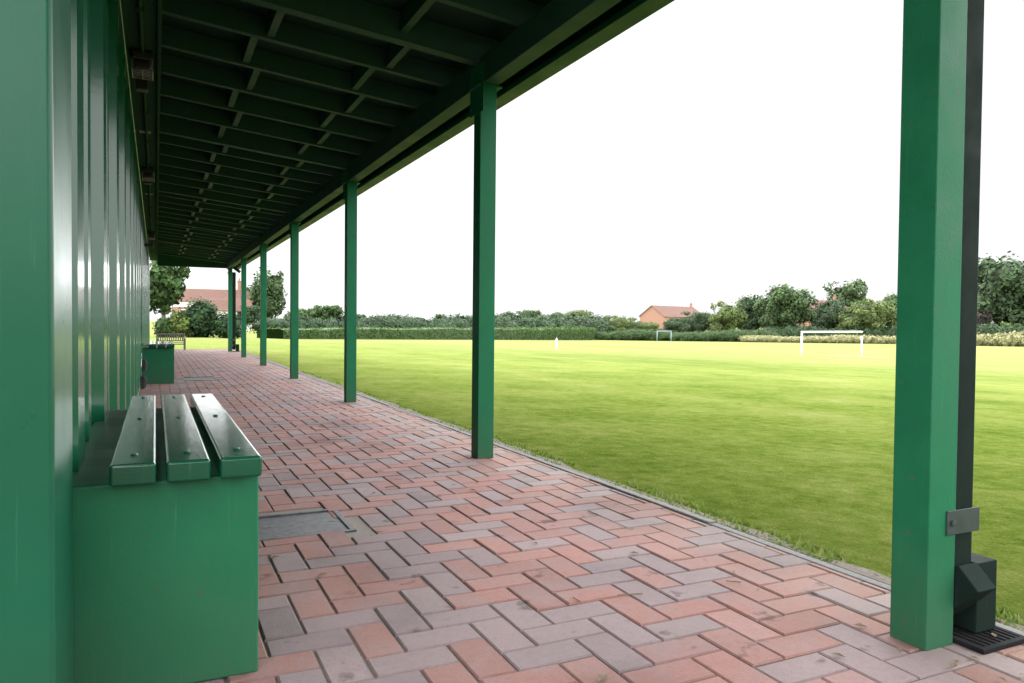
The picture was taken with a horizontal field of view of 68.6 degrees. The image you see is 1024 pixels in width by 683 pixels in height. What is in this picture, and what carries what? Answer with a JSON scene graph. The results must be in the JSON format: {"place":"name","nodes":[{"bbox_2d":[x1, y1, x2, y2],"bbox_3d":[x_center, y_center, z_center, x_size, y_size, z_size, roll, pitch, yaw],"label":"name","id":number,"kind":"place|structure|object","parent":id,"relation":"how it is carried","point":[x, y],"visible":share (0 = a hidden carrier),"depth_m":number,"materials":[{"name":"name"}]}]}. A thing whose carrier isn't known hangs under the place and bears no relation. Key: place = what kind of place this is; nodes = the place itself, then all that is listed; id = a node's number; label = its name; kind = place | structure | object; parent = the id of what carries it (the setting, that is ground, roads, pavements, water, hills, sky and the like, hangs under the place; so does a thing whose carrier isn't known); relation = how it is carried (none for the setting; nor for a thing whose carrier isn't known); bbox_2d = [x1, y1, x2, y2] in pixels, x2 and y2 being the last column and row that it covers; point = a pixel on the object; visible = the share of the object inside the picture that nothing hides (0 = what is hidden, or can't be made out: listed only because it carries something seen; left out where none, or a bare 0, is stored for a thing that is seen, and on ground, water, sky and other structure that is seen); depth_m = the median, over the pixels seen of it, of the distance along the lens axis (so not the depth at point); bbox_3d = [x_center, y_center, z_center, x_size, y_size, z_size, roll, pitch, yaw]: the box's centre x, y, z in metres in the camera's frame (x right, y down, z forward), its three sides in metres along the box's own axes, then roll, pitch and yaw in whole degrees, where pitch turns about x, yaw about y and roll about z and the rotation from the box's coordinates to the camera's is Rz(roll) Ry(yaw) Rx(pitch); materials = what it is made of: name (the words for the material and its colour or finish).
{"place":"outdoors","nodes":[
{"label":"outdoors","id":0,"kind":"place"},
{"bbox_2d":[0,0,72,682],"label":"pavilion corner pier","id":1,"kind":"structure","parent":0,"point":[36,546],"depth_m":1.21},
{"bbox_2d":[71,0,149,471],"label":"corrugated wall","id":2,"kind":"structure","parent":0,"point":[106,195],"depth_m":2.48,"materials":[{"name":"green metal"}]},
{"bbox_2d":[118,0,149,395],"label":"pavilion wall rails","id":3,"kind":"object","parent":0,"point":[123,39],"visible":0.13,"depth_m":4.86,"materials":[{"name":"green metal"}]},
{"bbox_2d":[123,0,161,260],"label":"canopy soffit board","id":4,"kind":"object","parent":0,"point":[152,22],"visible":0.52,"depth_m":5.60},
{"bbox_2d":[136,0,152,252],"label":"soffit conduit","id":5,"kind":"object","parent":4,"relation":"attached to","point":[139,8],"visible":0.77,"depth_m":5.76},
{"bbox_2d":[172,301,194,306],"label":"house walls","id":6,"kind":"structure","parent":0,"point":[183,303],"depth_m":86.91,"materials":[{"name":"white paint"}]},
{"bbox_2d":[177,289,252,302],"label":"house roof","id":7,"kind":"object","parent":6,"relation":"on","point":[207,293],"visible":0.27,"depth_m":89.64,"materials":[{"name":"red tile"}]},
{"bbox_2d":[237,278,240,289],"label":"house chimney","id":8,"kind":"object","parent":7,"relation":"on","point":[239,284],"visible":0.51,"depth_m":92.19,"materials":[{"name":"orange brick"}]},
{"bbox_2d":[178,0,434,258],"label":"canopy noggins","id":9,"kind":"object","parent":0,"point":[412,12],"visible":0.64,"depth_m":5.02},
{"bbox_2d":[150,321,1023,630],"bbox_3d":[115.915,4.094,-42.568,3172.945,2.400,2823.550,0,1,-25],"label":"lawn","id":10,"kind":"structure","parent":0,"point":[790,439],"depth_m":7.24,"materials":[{"name":"green plant"}]},
{"bbox_2d":[151,316,171,336],"bbox_3d":[-16.757,-0.681,35.989,1.016,1.248,0.993,0,1,-25],"label":"shrub foliage","id":11,"kind":"object","parent":10,"relation":"on","point":[161,325],"visible":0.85,"depth_m":35.75,"materials":[{"name":"green plant"}]},
{"bbox_2d":[150,261,191,318],"bbox_3d":[-17.656,-2.185,38.066,2.594,4.428,2.534,0,1,-25],"label":"tree","id":12,"kind":"object","parent":10,"relation":"on","point":[167,292],"depth_m":37.50,"materials":[{"name":"green plant"}]},
{"bbox_2d":[172,307,186,312],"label":"house brick base","id":13,"kind":"object","parent":10,"relation":"on","point":[176,309],"visible":0.14,"depth_m":86.67,"materials":[{"name":"brick"}]},
{"bbox_2d":[168,309,194,336],"bbox_3d":[-16.074,-0.771,36.292,1.380,1.764,1.469,0,1,-25],"label":"shrub foliage","id":14,"kind":"object","parent":10,"relation":"on","point":[180,323],"visible":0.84,"depth_m":35.97,"materials":[{"name":"green plant"}]},
{"bbox_2d":[176,296,219,337],"bbox_3d":[-15.326,-1.053,36.784,2.131,2.382,1.956,0,1,-25],"label":"shrub foliage","id":15,"kind":"object","parent":10,"relation":"on","point":[201,313],"visible":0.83,"depth_m":36.32,"materials":[{"name":"green plant"}]},
{"bbox_2d":[213,310,246,338],"bbox_3d":[-13.839,-0.762,36.774,1.624,1.631,1.446,0,1,-25],"label":"shrub foliage","id":16,"kind":"object","parent":10,"relation":"on","point":[221,323],"visible":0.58,"depth_m":36.40,"materials":[{"name":"green plant"}]},
{"bbox_2d":[217,311,251,330],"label":"house walls","id":17,"kind":"structure","parent":10,"relation":"on","point":[236,314],"depth_m":82.58,"materials":[{"name":"white paint"}]},
{"bbox_2d":[195,299,252,310],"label":"house roof","id":18,"kind":"object","parent":17,"relation":"on","point":[221,304],"visible":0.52,"depth_m":83.88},
{"bbox_2d":[236,305,259,324],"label":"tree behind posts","id":19,"kind":"object","parent":10,"relation":"on","point":[252,315],"visible":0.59,"depth_m":83.21,"materials":[{"name":"green plant"}]},
{"bbox_2d":[246,266,287,317],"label":"tall tree","id":20,"kind":"object","parent":10,"relation":"on","point":[275,294],"visible":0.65,"depth_m":90.36,"materials":[{"name":"green plant"}]},
{"bbox_2d":[283,308,309,318],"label":"tree","id":21,"kind":"object","parent":10,"relation":"on","point":[302,312],"visible":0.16,"depth_m":84.48,"materials":[{"name":"green plant"}]},
{"bbox_2d":[306,304,343,320],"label":"tree","id":22,"kind":"object","parent":10,"relation":"on","point":[325,312],"visible":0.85,"depth_m":74.50,"materials":[{"name":"green plant"}]},
{"bbox_2d":[338,312,364,319],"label":"tree","id":23,"kind":"object","parent":10,"relation":"on","point":[342,317],"visible":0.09,"depth_m":76.82,"materials":[{"name":"green plant"}]},
{"bbox_2d":[257,326,597,339],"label":"hedge","id":24,"kind":"object","parent":10,"relation":"on","point":[507,333],"visible":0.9,"depth_m":63.27,"materials":[{"name":"green plant"}]},
{"bbox_2d":[246,310,613,332],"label":"tree line","id":25,"kind":"object","parent":10,"relation":"on","point":[600,323],"visible":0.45,"depth_m":90.72,"materials":[{"name":"green plant"}]},
{"bbox_2d":[434,313,446,318],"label":"tree","id":26,"kind":"object","parent":10,"relation":"on","point":[437,316],"visible":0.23,"depth_m":107.07,"materials":[{"name":"green plant"}]},
{"bbox_2d":[495,310,515,318],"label":"tree","id":27,"kind":"object","parent":10,"relation":"on","point":[506,313],"visible":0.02,"depth_m":142.73,"materials":[{"name":"green plant"}]},
{"bbox_2d":[516,309,541,317],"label":"tree","id":28,"kind":"object","parent":10,"relation":"on","point":[532,312],"visible":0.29,"depth_m":151.05,"materials":[{"name":"green plant"}]},
{"bbox_2d":[544,311,566,316],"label":"tree","id":29,"kind":"object","parent":10,"relation":"on","point":[558,313],"visible":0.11,"depth_m":199.42,"materials":[{"name":"green plant"}]},
{"bbox_2d":[565,309,593,316],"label":"tree","id":30,"kind":"object","parent":10,"relation":"on","point":[582,312],"visible":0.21,"depth_m":203.98,"materials":[{"name":"green plant"}]},
{"bbox_2d":[140,349,1023,682],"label":"herringbone paving","id":31,"kind":"structure","parent":10,"relation":"on","point":[592,535],"depth_m":2.28,"materials":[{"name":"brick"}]},
{"bbox_2d":[142,344,173,383],"bbox_3d":[-4.690,0.283,9.906,0.393,0.445,1.440,0,1,-25],"label":"bench base","id":32,"kind":"object","parent":31,"relation":"on","point":[160,366],"visible":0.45,"depth_m":9.27,"materials":[{"name":"green metal"}]},
{"bbox_2d":[148,341,174,347],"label":"bench seat slats","id":33,"kind":"object","parent":32,"relation":"on","point":[170,344],"visible":0.99,"depth_m":9.28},
{"bbox_2d":[73,407,258,682],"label":"bench","id":34,"kind":"object","parent":31,"relation":"on","point":[165,581],"visible":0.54,"depth_m":1.59,"materials":[{"name":"green metal"}]},
{"bbox_2d":[109,394,261,486],"bbox_3d":[-0.996,0.249,2.241,0.291,0.045,1.530,0,1,-25],"label":"bench seat","id":35,"kind":"object","parent":34,"relation":"on","point":[223,434],"visible":1,"depth_m":1.76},
{"bbox_2d":[131,395,239,455],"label":"bolts","id":36,"kind":"object","parent":35,"relation":"in","point":[184,451],"visible":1,"depth_m":1.69,"materials":[{"name":"metal"}]},
{"bbox_2d":[156,333,185,349],"bbox_3d":[-9.071,0.006,19.953,0.701,0.442,0.288,0,2,-29],"label":"garden bench","id":37,"kind":"object","parent":31,"relation":"on","point":[171,334],"visible":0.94,"depth_m":20.01,"materials":[{"name":"brown wood"}]},
{"bbox_2d":[183,377,216,380],"bbox_3d":[-4.228,0.518,10.160,0.410,0.031,0.690,0,1,-25],"label":"inspection cover","id":38,"kind":"object","parent":31,"relation":"in","point":[198,378],"visible":0.68,"depth_m":10.21,"materials":[{"name":"metal"}]},
{"bbox_2d":[227,268,233,351],"bbox_3d":[-7.265,-0.872,19.333,0.150,2.267,0.200,0,1,-25],"label":"veranda post","id":39,"kind":"object","parent":31,"relation":"on","point":[229,309],"visible":1,"depth_m":19.29,"materials":[{"name":"green paint"}]},
{"bbox_2d":[240,253,246,356],"bbox_3d":[-5.844,-0.789,16.340,0.150,2.267,0.200,0,1,-25],"label":"veranda post","id":40,"kind":"object","parent":31,"relation":"on","point":[243,307],"visible":1,"depth_m":16.29,"materials":[{"name":"green metal"}]},
{"bbox_2d":[259,238,267,365],"bbox_3d":[-4.424,-0.706,13.347,0.150,2.267,0.200,0,1,-25],"label":"veranda post","id":41,"kind":"object","parent":31,"relation":"on","point":[263,303],"visible":1,"depth_m":13.31,"materials":[{"name":"green metal"}]},
{"bbox_2d":[288,213,300,378],"bbox_3d":[-3.004,-0.623,10.354,0.150,2.267,0.200,0,1,-25],"label":"veranda post","id":42,"kind":"object","parent":31,"relation":"on","point":[294,290],"visible":1,"depth_m":10.31,"materials":[{"name":"green metal"}]},
{"bbox_2d":[259,509,356,541],"bbox_3d":[-0.824,0.719,2.906,0.360,0.031,0.360,0,1,-25],"label":"inspection cover","id":43,"kind":"object","parent":31,"relation":"in","point":[289,525],"visible":0.54,"depth_m":2.90,"materials":[{"name":"metal"}]},
{"bbox_2d":[342,168,359,401],"bbox_3d":[-1.584,-0.540,7.361,0.150,2.267,0.200,0,1,-25],"label":"veranda post","id":44,"kind":"object","parent":31,"relation":"on","point":[349,195],"visible":1,"depth_m":7.32,"materials":[{"name":"green metal"}]},
{"bbox_2d":[469,60,501,458],"bbox_3d":[-0.164,-0.457,4.367,0.150,2.267,0.200,0,1,-25],"label":"veranda post","id":45,"kind":"object","parent":31,"relation":"on","point":[483,101],"visible":1,"depth_m":4.33,"materials":[{"name":"green metal"}]},
{"bbox_2d":[196,369,1023,682],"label":"fallen leaves","id":46,"kind":"object","parent":31,"relation":"on","point":[600,677],"visible":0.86,"depth_m":1.95,"materials":[{"name":"brown plant"}]},
{"bbox_2d":[890,0,967,650],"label":"veranda post","id":47,"kind":"object","parent":31,"relation":"on","point":[929,272],"visible":1,"depth_m":1.82,"materials":[{"name":"green paint"}]},
{"bbox_2d":[946,507,979,535],"bbox_3d":[1.115,0.443,1.848,0.123,0.060,0.010,0,1,-25],"label":"bracket","id":48,"kind":"object","parent":47,"relation":"attached to","point":[960,521],"visible":1,"depth_m":1.85,"materials":[{"name":"grey metal"}]},
{"bbox_2d":[953,0,996,632],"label":"downpipe","id":49,"kind":"object","parent":47,"relation":"attached to","point":[974,601],"visible":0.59,"depth_m":1.86,"materials":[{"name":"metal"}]},
{"bbox_2d":[953,625,1023,654],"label":"drain grate","id":50,"kind":"object","parent":31,"relation":"in","point":[985,642],"visible":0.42,"depth_m":1.86,"materials":[{"name":"black metal"}]},
{"bbox_2d":[605,325,616,331],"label":"bush","id":51,"kind":"object","parent":10,"relation":"on","point":[612,328],"visible":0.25,"depth_m":170.90,"materials":[{"name":"green plant"}]},
{"bbox_2d":[603,314,639,330],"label":"bush","id":52,"kind":"object","parent":10,"relation":"on","point":[620,323],"depth_m":173.93,"materials":[{"name":"green plant"}]},
{"bbox_2d":[235,349,1023,635],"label":"pavement edging","id":53,"kind":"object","parent":10,"relation":"on","point":[702,519],"depth_m":3.11,"materials":[{"name":"concrete"}]},
{"bbox_2d":[239,350,1023,631],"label":"soil strip","id":54,"kind":"object","parent":10,"relation":"on","point":[869,573],"visible":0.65,"depth_m":2.99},
{"bbox_2d":[632,321,659,330],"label":"bush","id":55,"kind":"object","parent":10,"relation":"on","point":[646,325],"visible":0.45,"depth_m":178.81,"materials":[{"name":"green plant"}]},
{"bbox_2d":[640,306,684,329],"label":"house walls","id":56,"kind":"structure","parent":10,"relation":"on","point":[652,314],"depth_m":228.15,"materials":[{"name":"brick"}]},
{"bbox_2d":[638,305,698,316],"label":"house roof","id":57,"kind":"object","parent":56,"relation":"on","point":[669,311],"visible":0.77,"depth_m":231.96,"materials":[{"name":"red tile"}]},
{"bbox_2d":[660,315,694,332],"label":"bush","id":58,"kind":"object","parent":10,"relation":"on","point":[673,324],"visible":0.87,"depth_m":172.18,"materials":[{"name":"green plant"}]},
{"bbox_2d":[595,328,781,341],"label":"hedge","id":59,"kind":"object","parent":10,"relation":"on","point":[727,335],"visible":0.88,"depth_m":154.74,"materials":[{"name":"green plant"}]},
{"bbox_2d":[680,310,713,331],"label":"tree","id":60,"kind":"object","parent":10,"relation":"on","point":[700,320],"depth_m":175.81,"materials":[{"name":"green plant"}]},
{"bbox_2d":[706,300,748,330],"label":"tree","id":61,"kind":"object","parent":10,"relation":"on","point":[734,317],"depth_m":166.05,"materials":[{"name":"green plant"}]},
{"bbox_2d":[735,294,764,329],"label":"tree","id":62,"kind":"object","parent":10,"relation":"on","point":[752,317],"visible":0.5,"depth_m":173.99,"materials":[{"name":"green plant"}]},
{"bbox_2d":[752,283,816,328],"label":"tree","id":63,"kind":"object","parent":10,"relation":"on","point":[784,306],"visible":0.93,"depth_m":162.11,"materials":[{"name":"green plant"}]},
{"bbox_2d":[738,334,895,343],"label":"hedge","id":64,"kind":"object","parent":10,"relation":"on","point":[856,339],"visible":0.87,"depth_m":149.18,"materials":[{"name":"yellow plant"}]},
{"bbox_2d":[761,324,895,336],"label":"scrub foliage","id":65,"kind":"object","parent":10,"relation":"on","point":[788,330],"visible":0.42,"depth_m":155.41,"materials":[{"name":"green plant"}]},
{"bbox_2d":[809,297,849,329],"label":"tree","id":66,"kind":"object","parent":10,"relation":"on","point":[828,311],"visible":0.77,"depth_m":168.91,"materials":[{"name":"green plant"}]},
{"bbox_2d":[801,331,862,355],"bbox_3d":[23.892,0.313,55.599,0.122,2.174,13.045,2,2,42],"label":"football goal","id":67,"kind":"object","parent":10,"relation":"on","point":[802,332],"visible":0.93,"depth_m":54.61,"materials":[{"name":"white paint"}]},
{"bbox_2d":[822,278,867,306],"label":"tree","id":68,"kind":"object","parent":10,"relation":"on","point":[849,294],"visible":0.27,"depth_m":194.42,"materials":[{"name":"green plant"}]},
{"bbox_2d":[826,355,888,357],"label":"field line marking","id":69,"kind":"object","parent":10,"relation":"on","point":[852,356],"visible":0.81,"depth_m":54.47,"materials":[{"name":"white paint"}]},
{"bbox_2d":[835,297,896,330],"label":"tree","id":70,"kind":"object","parent":10,"relation":"on","point":[865,313],"visible":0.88,"depth_m":157.40,"materials":[{"name":"green plant"}]},
{"bbox_2d":[882,292,896,327],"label":"tree","id":71,"kind":"object","parent":10,"relation":"on","point":[891,298],"visible":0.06,"depth_m":172.34,"materials":[{"name":"green plant"}]},
{"bbox_2d":[977,309,995,325],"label":"bush","id":72,"kind":"object","parent":10,"relation":"on","point":[987,317],"depth_m":162.32,"materials":[{"name":"plant"}]},
{"bbox_2d":[976,330,1023,346],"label":"hedge","id":73,"kind":"object","parent":10,"relation":"on","point":[1014,338],"visible":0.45,"depth_m":136.76,"materials":[{"name":"yellow plant"}]},
{"bbox_2d":[977,322,1023,335],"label":"scrub foliage","id":74,"kind":"object","parent":10,"relation":"on","point":[992,329],"visible":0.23,"depth_m":149.90,"materials":[{"name":"green plant"}]},
{"bbox_2d":[977,251,1023,326],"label":"tree","id":75,"kind":"object","parent":10,"relation":"on","point":[999,282],"depth_m":161.76,"materials":[{"name":"green plant"}]},
{"bbox_2d":[999,321,1021,327],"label":"bush","id":76,"kind":"object","parent":10,"relation":"on","point":[1003,323],"visible":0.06,"depth_m":152.90,"materials":[{"name":"green plant"}]},
{"bbox_2d":[1006,277,1023,323],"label":"tree","id":77,"kind":"object","parent":10,"relation":"on","point":[1019,293],"visible":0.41,"depth_m":160.76,"materials":[{"name":"green plant"}]},
{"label":"house walls","id":78,"kind":"object","parent":10,"relation":"on","visible":0},
{"bbox_2d":[811,300,845,308],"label":"house roof","id":79,"kind":"object","parent":78,"relation":"on","point":[820,301],"visible":0.11,"depth_m":189.21,"materials":[{"name":"red tile"}]},
{"bbox_2d":[150,0,1023,327],"label":"sky","id":80,"kind":"structure","parent":0,"point":[707,152],"materials":[{"name":"white"}]},
{"bbox_3d":[-9.422,-0.970,9.143,8.796,2.895,21.760,0,1,-25],"label":"pavilion","id":81,"kind":"object","parent":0,"visible":0},
{"bbox_2d":[141,196,141,375],"bbox_3d":[-4.241,-0.649,8.548,0.045,2.060,0.431,0,1,-25],"label":"wall conduit","id":82,"kind":"object","parent":81,"relation":"attached to","point":[141,285],"depth_m":8.72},
{"bbox_2d":[140,375,146,388],"bbox_3d":[-4.142,0.455,8.400,0.094,0.140,0.170,0,1,-25],"label":"wall light","id":83,"kind":"object","parent":81,"relation":"attached to","point":[143,380],"visible":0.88,"depth_m":8.33,"materials":[{"name":"black plastic"}]},
{"bbox_2d":[142,359,146,371],"bbox_3d":[-4.312,0.275,8.757,0.094,0.140,0.170,0,1,-25],"label":"wall light","id":84,"kind":"object","parent":81,"relation":"attached to","point":[144,364],"visible":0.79,"depth_m":8.69,"materials":[{"name":"black plastic"}]},
{"bbox_2d":[144,243,153,246],"bbox_3d":[-5.408,-1.431,11.140,0.160,0.200,0.070,0,1,-25],"label":"wall bracket","id":85,"kind":"object","parent":81,"relation":"attached to","point":[149,244],"depth_m":11.14,"materials":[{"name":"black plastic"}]},
{"bbox_2d":[157,254,236,267],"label":"canopy fascia","id":86,"kind":"structure","parent":81,"relation":"attached to","point":[166,260],"depth_m":19.35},
{"bbox_2d":[131,49,152,75],"bbox_3d":[-2.324,-1.748,4.717,0.120,0.108,0.200,0,1,-25],"label":"bulkhead light","id":87,"kind":"object","parent":86,"relation":"attached to","point":[142,61],"visible":0.84,"depth_m":4.64,"materials":[{"name":"black plastic"}]},
{"bbox_2d":[131,58,152,80],"bbox_3d":[-2.324,-1.711,4.718,0.121,0.068,0.195,0,1,-25],"label":"ceiling light","id":88,"kind":"object","parent":87,"relation":"attached to","point":[142,71],"visible":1,"depth_m":4.69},
{"bbox_2d":[136,76,150,184],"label":"soffit sensor boxes","id":89,"kind":"object","parent":86,"relation":"attached to","point":[141,85],"visible":0.62,"depth_m":5.13,"materials":[{"name":"black plastic"}]},
{"bbox_2d":[139,130,152,194],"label":"soffit vents","id":90,"kind":"object","parent":86,"relation":"attached to","point":[142,131],"visible":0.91,"depth_m":6.66,"materials":[{"name":"metal"}]},
{"bbox_2d":[142,167,153,177],"bbox_3d":[-3.995,-1.846,8.239,0.120,0.108,0.200,0,1,-25],"label":"bulkhead light","id":91,"kind":"object","parent":86,"relation":"attached to","point":[147,172],"visible":0.84,"depth_m":8.16,"materials":[{"name":"black plastic"}]},
{"bbox_2d":[142,172,153,181],"bbox_3d":[-3.995,-1.808,8.240,0.121,0.068,0.195,0,1,-25],"label":"ceiling light","id":92,"kind":"object","parent":91,"relation":"attached to","point":[148,179],"visible":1,"depth_m":8.22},
{"bbox_2d":[148,232,154,237],"bbox_3d":[-6.823,-2.012,14.200,0.120,0.108,0.200,0,1,-25],"label":"bulkhead light","id":93,"kind":"object","parent":86,"relation":"attached to","point":[151,235],"visible":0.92,"depth_m":14.12,"materials":[{"name":"black plastic"}]},
{"bbox_2d":[232,267,240,350],"bbox_3d":[-7.087,-0.893,19.384,0.307,2.285,0.150,0,1,-25],"label":"downpipe","id":94,"kind":"object","parent":86,"relation":"attached to","point":[235,346],"visible":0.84,"depth_m":19.35,"materials":[{"name":"metal"}]},
{"bbox_2d":[160,0,551,143],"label":"ceiling panels","id":95,"kind":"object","parent":86,"relation":"attached to","point":[461,19],"depth_m":4.70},
{"bbox_2d":[157,0,566,264],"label":"ceiling joists","id":96,"kind":"object","parent":86,"relation":"attached to","point":[255,156],"visible":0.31,"depth_m":5.73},
{"bbox_2d":[227,0,620,267],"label":"roof beam","id":97,"kind":"structure","parent":86,"relation":"attached to","point":[548,27],"depth_m":4.62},
{"bbox_2d":[236,0,674,268],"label":"canopy fascia board","id":98,"kind":"object","parent":86,"relation":"attached to","point":[619,18],"visible":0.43,"depth_m":4.25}
]}

